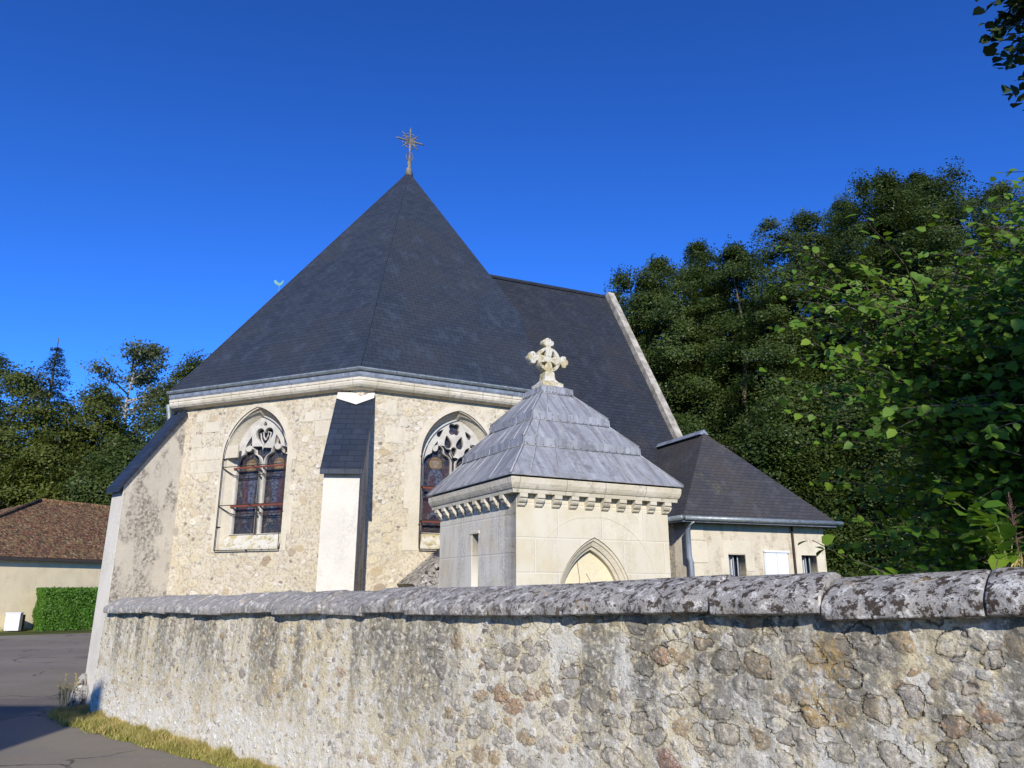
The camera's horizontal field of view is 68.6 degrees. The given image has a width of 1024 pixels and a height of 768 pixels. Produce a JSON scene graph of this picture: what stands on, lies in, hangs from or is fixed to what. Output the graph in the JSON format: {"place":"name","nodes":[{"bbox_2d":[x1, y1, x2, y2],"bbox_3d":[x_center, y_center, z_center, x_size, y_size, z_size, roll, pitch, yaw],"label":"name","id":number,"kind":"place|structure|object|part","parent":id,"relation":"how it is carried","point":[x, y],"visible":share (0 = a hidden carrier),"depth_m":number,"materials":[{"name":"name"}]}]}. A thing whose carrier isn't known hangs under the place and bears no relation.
{"place":"outdoors","nodes":[
{"label":"outdoors","id":0,"kind":"place"},
{"bbox_2d":[0,626,33,631],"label":"verge grass","id":1,"kind":"structure","parent":0,"point":[16,631],"depth_m":29.37,"materials":[{"name":"green plant"}]},
{"bbox_2d":[0,629,91,635],"bbox_3d":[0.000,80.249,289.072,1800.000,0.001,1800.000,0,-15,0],"label":"ground","id":2,"kind":"structure","parent":0,"point":[39,633],"depth_m":28.04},
{"bbox_2d":[3,612,25,630],"bbox_3d":[-19.309,9.218,29.104,0.610,0.670,0.330,4,-16,-14],"label":"utility cabinet","id":3,"kind":"object","parent":2,"relation":"on","point":[14,621],"visible":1,"depth_m":28.99,"materials":[{"name":"white paint"}]},
{"bbox_3d":[-19.306,9.194,28.959,0.400,0.500,0.010,4,-16,-14],"label":"door","id":4,"kind":"part","parent":3,"relation":"part of","materials":[{"name":"white paint"}]},
{"bbox_2d":[0,352,37,457],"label":"broadleaf tree","id":5,"kind":"object","parent":2,"relation":"on","point":[5,363],"visible":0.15,"depth_m":56.13,"materials":[{"name":"green plant"}]},
{"bbox_2d":[0,338,75,508],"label":"spruce tree","id":6,"kind":"object","parent":2,"relation":"on","point":[51,382],"visible":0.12,"depth_m":51.81,"materials":[{"name":"green plant"}]},
{"bbox_2d":[0,361,88,508],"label":"broadleaf tree","id":7,"kind":"object","parent":2,"relation":"on","point":[28,384],"visible":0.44,"depth_m":44.56,"materials":[{"name":"green plant"}]},
{"bbox_2d":[0,433,90,509],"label":"broadleaf tree","id":8,"kind":"object","parent":2,"relation":"on","point":[63,473],"visible":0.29,"depth_m":42.13,"materials":[{"name":"green plant"}]},
{"bbox_2d":[0,498,109,631],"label":"barn","id":9,"kind":"structure","parent":2,"relation":"on","point":[49,543],"depth_m":31.79,"materials":[{"name":"ceramic"}]},
{"bbox_2d":[31,586,97,630],"bbox_3d":[-17.194,9.367,31.444,1.370,1.762,4.872,-13,-20,40],"label":"clipped hedge","id":10,"kind":"object","parent":2,"relation":"on","point":[62,609],"visible":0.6,"depth_m":29.96,"materials":[{"name":"green plant"}]},
{"bbox_2d":[67,673,87,706],"bbox_3d":[-6.202,4.398,10.735,0.255,0.480,0.249,0,-15,0],"label":"guard stone","id":11,"kind":"object","parent":2,"relation":"on","point":[79,696],"visible":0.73,"depth_m":10.67,"materials":[{"name":"grey stone"}]},
{"bbox_2d":[15,378,141,505],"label":"broadleaf tree","id":12,"kind":"object","parent":2,"relation":"on","point":[87,435],"visible":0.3,"depth_m":47.14,"materials":[{"name":"green plant"}]},
{"bbox_2d":[53,427,140,505],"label":"broadleaf tree","id":13,"kind":"object","parent":2,"relation":"on","point":[92,485],"visible":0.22,"depth_m":40.22,"materials":[{"name":"green plant"}]},
{"bbox_2d":[62,336,175,461],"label":"pale tree","id":14,"kind":"object","parent":2,"relation":"on","point":[139,376],"visible":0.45,"depth_m":53.00,"materials":[{"name":"green plant"}]},
{"bbox_2d":[96,384,176,503],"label":"broadleaf tree","id":15,"kind":"object","parent":2,"relation":"on","point":[161,416],"visible":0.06,"depth_m":44.42,"materials":[{"name":"green plant"}]},
{"bbox_2d":[125,348,210,457],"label":"broadleaf tree","id":16,"kind":"object","parent":2,"relation":"on","point":[190,365],"visible":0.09,"depth_m":53.17,"materials":[{"name":"green plant"}]},
{"bbox_2d":[85,128,682,705],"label":"church","id":17,"kind":"structure","parent":2,"relation":"on","point":[349,394],"depth_m":11.74,"materials":[{"name":"stone"}]},
{"bbox_2d":[209,401,296,551],"bbox_3d":[-3.890,1.395,11.503,1.540,2.300,0.298,-6,-16,22],"label":"window","id":18,"kind":"structure","parent":17,"relation":"in","point":[254,505],"depth_m":11.56,"materials":[{"name":"stone"}]},
{"bbox_2d":[401,405,488,550],"bbox_3d":[-0.868,1.428,11.511,1.720,2.240,0.298,8,-17,-27],"label":"window","id":19,"kind":"structure","parent":17,"relation":"in","point":[442,443],"depth_m":11.45,"materials":[{"name":"stone"}]},
{"bbox_2d":[397,548,439,587],"bbox_3d":[-0.856,3.196,10.390,1.400,2.580,0.880,8,-17,-27],"label":"stone lean to","id":20,"kind":"object","parent":2,"relation":"on","point":[425,573],"visible":0.13,"depth_m":10.27,"materials":[{"name":"grey stone"}]},
{"bbox_2d":[426,338,683,587],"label":"funerary chapel","id":21,"kind":"structure","parent":2,"relation":"on","point":[550,479],"depth_m":8.54,"materials":[{"name":"stone"}]},
{"bbox_2d":[90,567,1023,767],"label":"boundary wall","id":22,"kind":"structure","parent":2,"relation":"on","point":[837,670],"depth_m":4.72,"materials":[{"name":"beige stone"}]},
{"bbox_2d":[922,480,1023,569],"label":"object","id":23,"kind":"object","parent":22,"relation":"on","point":[1002,555],"depth_m":3.59,"materials":[{"name":"green plant"}]},
{"bbox_2d":[603,253,743,444],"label":"forest tree","id":24,"kind":"object","parent":2,"relation":"on","point":[654,301],"visible":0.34,"depth_m":42.10,"materials":[{"name":"green plant"}]},
{"bbox_2d":[637,238,764,445],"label":"forest tree","id":25,"kind":"object","parent":2,"relation":"on","point":[699,253],"visible":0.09,"depth_m":46.57,"materials":[{"name":"green plant"}]},
{"bbox_2d":[671,404,734,452],"bbox_3d":[8.502,6.669,35.822,9.483,11.256,9.742,0,-15,0],"label":"forest tree","id":26,"kind":"object","parent":2,"relation":"on","point":[686,424],"visible":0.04,"depth_m":35.52,"materials":[{"name":"green plant"}]},
{"bbox_2d":[688,288,786,410],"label":"forest tree","id":27,"kind":"object","parent":2,"relation":"on","point":[728,340],"depth_m":51.24,"materials":[{"name":"green plant"}]},
{"bbox_2d":[652,430,843,577],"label":"sacristy","id":28,"kind":"structure","parent":2,"relation":"on","point":[732,513],"depth_m":12.11,"materials":[{"name":"stone"}]},
{"bbox_2d":[728,555,739,576],"bbox_3d":[3.468,2.995,11.804,0.320,0.610,0.123,6,-16,-21],"label":"window","id":29,"kind":"structure","parent":28,"relation":"in","point":[734,570],"depth_m":11.83,"materials":[{"name":"metal"}]},
{"bbox_2d":[802,556,810,572],"bbox_3d":[4.808,3.137,12.327,0.310,0.610,0.123,6,-16,-21],"label":"window","id":30,"kind":"structure","parent":28,"relation":"in","point":[806,564],"depth_m":12.36,"materials":[{"name":"metal"}]},
{"bbox_2d":[650,234,857,558],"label":"forest tree","id":31,"kind":"object","parent":2,"relation":"on","point":[731,265],"visible":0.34,"depth_m":40.50,"materials":[{"name":"green plant"}]},
{"bbox_2d":[718,207,906,532],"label":"forest tree","id":32,"kind":"object","parent":2,"relation":"on","point":[798,234],"visible":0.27,"depth_m":41.92,"materials":[{"name":"green plant"}]},
{"bbox_2d":[721,378,918,576],"bbox_3d":[13.158,5.512,34.079,10.253,11.728,9.993,0,-15,0],"label":"forest tree","id":33,"kind":"object","parent":2,"relation":"on","point":[764,444],"visible":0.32,"depth_m":32.27,"materials":[{"name":"green plant"}]},
{"bbox_2d":[768,193,915,478],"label":"forest tree","id":34,"kind":"object","parent":2,"relation":"on","point":[837,207],"visible":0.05,"depth_m":47.98,"materials":[{"name":"green plant"}]},
{"bbox_2d":[768,345,959,576],"bbox_3d":[14.966,4.613,32.567,9.809,13.120,10.115,0,-15,0],"label":"forest tree","id":35,"kind":"object","parent":2,"relation":"on","point":[858,458],"visible":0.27,"depth_m":31.55,"materials":[{"name":"green plant"}]},
{"bbox_2d":[759,168,1023,575],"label":"lime tree","id":36,"kind":"object","parent":2,"relation":"on","point":[974,436],"visible":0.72,"depth_m":5.60,"materials":[{"name":"green plant"}]},
{"bbox_2d":[802,166,1023,567],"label":"forest tree","id":37,"kind":"object","parent":2,"relation":"on","point":[907,209],"visible":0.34,"depth_m":37.33,"materials":[{"name":"green plant"}]},
{"bbox_2d":[830,156,1023,554],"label":"forest tree","id":38,"kind":"object","parent":2,"relation":"on","point":[919,180],"visible":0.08,"depth_m":39.66,"materials":[{"name":"green plant"}]},
{"bbox_2d":[944,178,1023,308],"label":"forest tree","id":39,"kind":"object","parent":2,"relation":"on","point":[1003,189],"visible":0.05,"depth_m":43.24,"materials":[{"name":"green plant"}]},
{"bbox_2d":[973,0,1023,110],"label":"overhanging tree","id":40,"kind":"object","parent":2,"relation":"on","point":[1013,18],"visible":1,"depth_m":10.74,"materials":[{"name":"green plant"}]},
{"bbox_2d":[0,633,229,767],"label":"road","id":41,"kind":"structure","parent":0,"point":[34,669],"depth_m":9.57,"materials":[{"name":"grey asphalt"}]},
{"bbox_2d":[0,0,1023,456],"label":"sky","id":42,"kind":"structure","parent":0,"point":[164,163],"materials":[{"name":"blue"}]},
{"label":"verge","id":43,"kind":"structure","parent":0,"visible":0},
{"bbox_2d":[57,673,78,710],"bbox_3d":[-6.151,4.230,10.287,0.279,0.532,0.242,0,-15,0],"label":"tall weed","id":44,"kind":"object","parent":43,"relation":"on","point":[63,690],"visible":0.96,"depth_m":10.27,"materials":[{"name":"brown plant"}]},
{"bbox_2d":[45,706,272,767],"bbox_3d":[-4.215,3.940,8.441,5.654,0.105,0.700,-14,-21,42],"label":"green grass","id":45,"kind":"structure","parent":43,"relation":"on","point":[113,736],"depth_m":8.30,"materials":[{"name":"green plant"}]},
{"bbox_2d":[47,702,280,767],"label":"dry grass","id":46,"kind":"structure","parent":43,"relation":"on","point":[204,746],"depth_m":8.32,"materials":[{"name":"yellow plant"}]}
]}

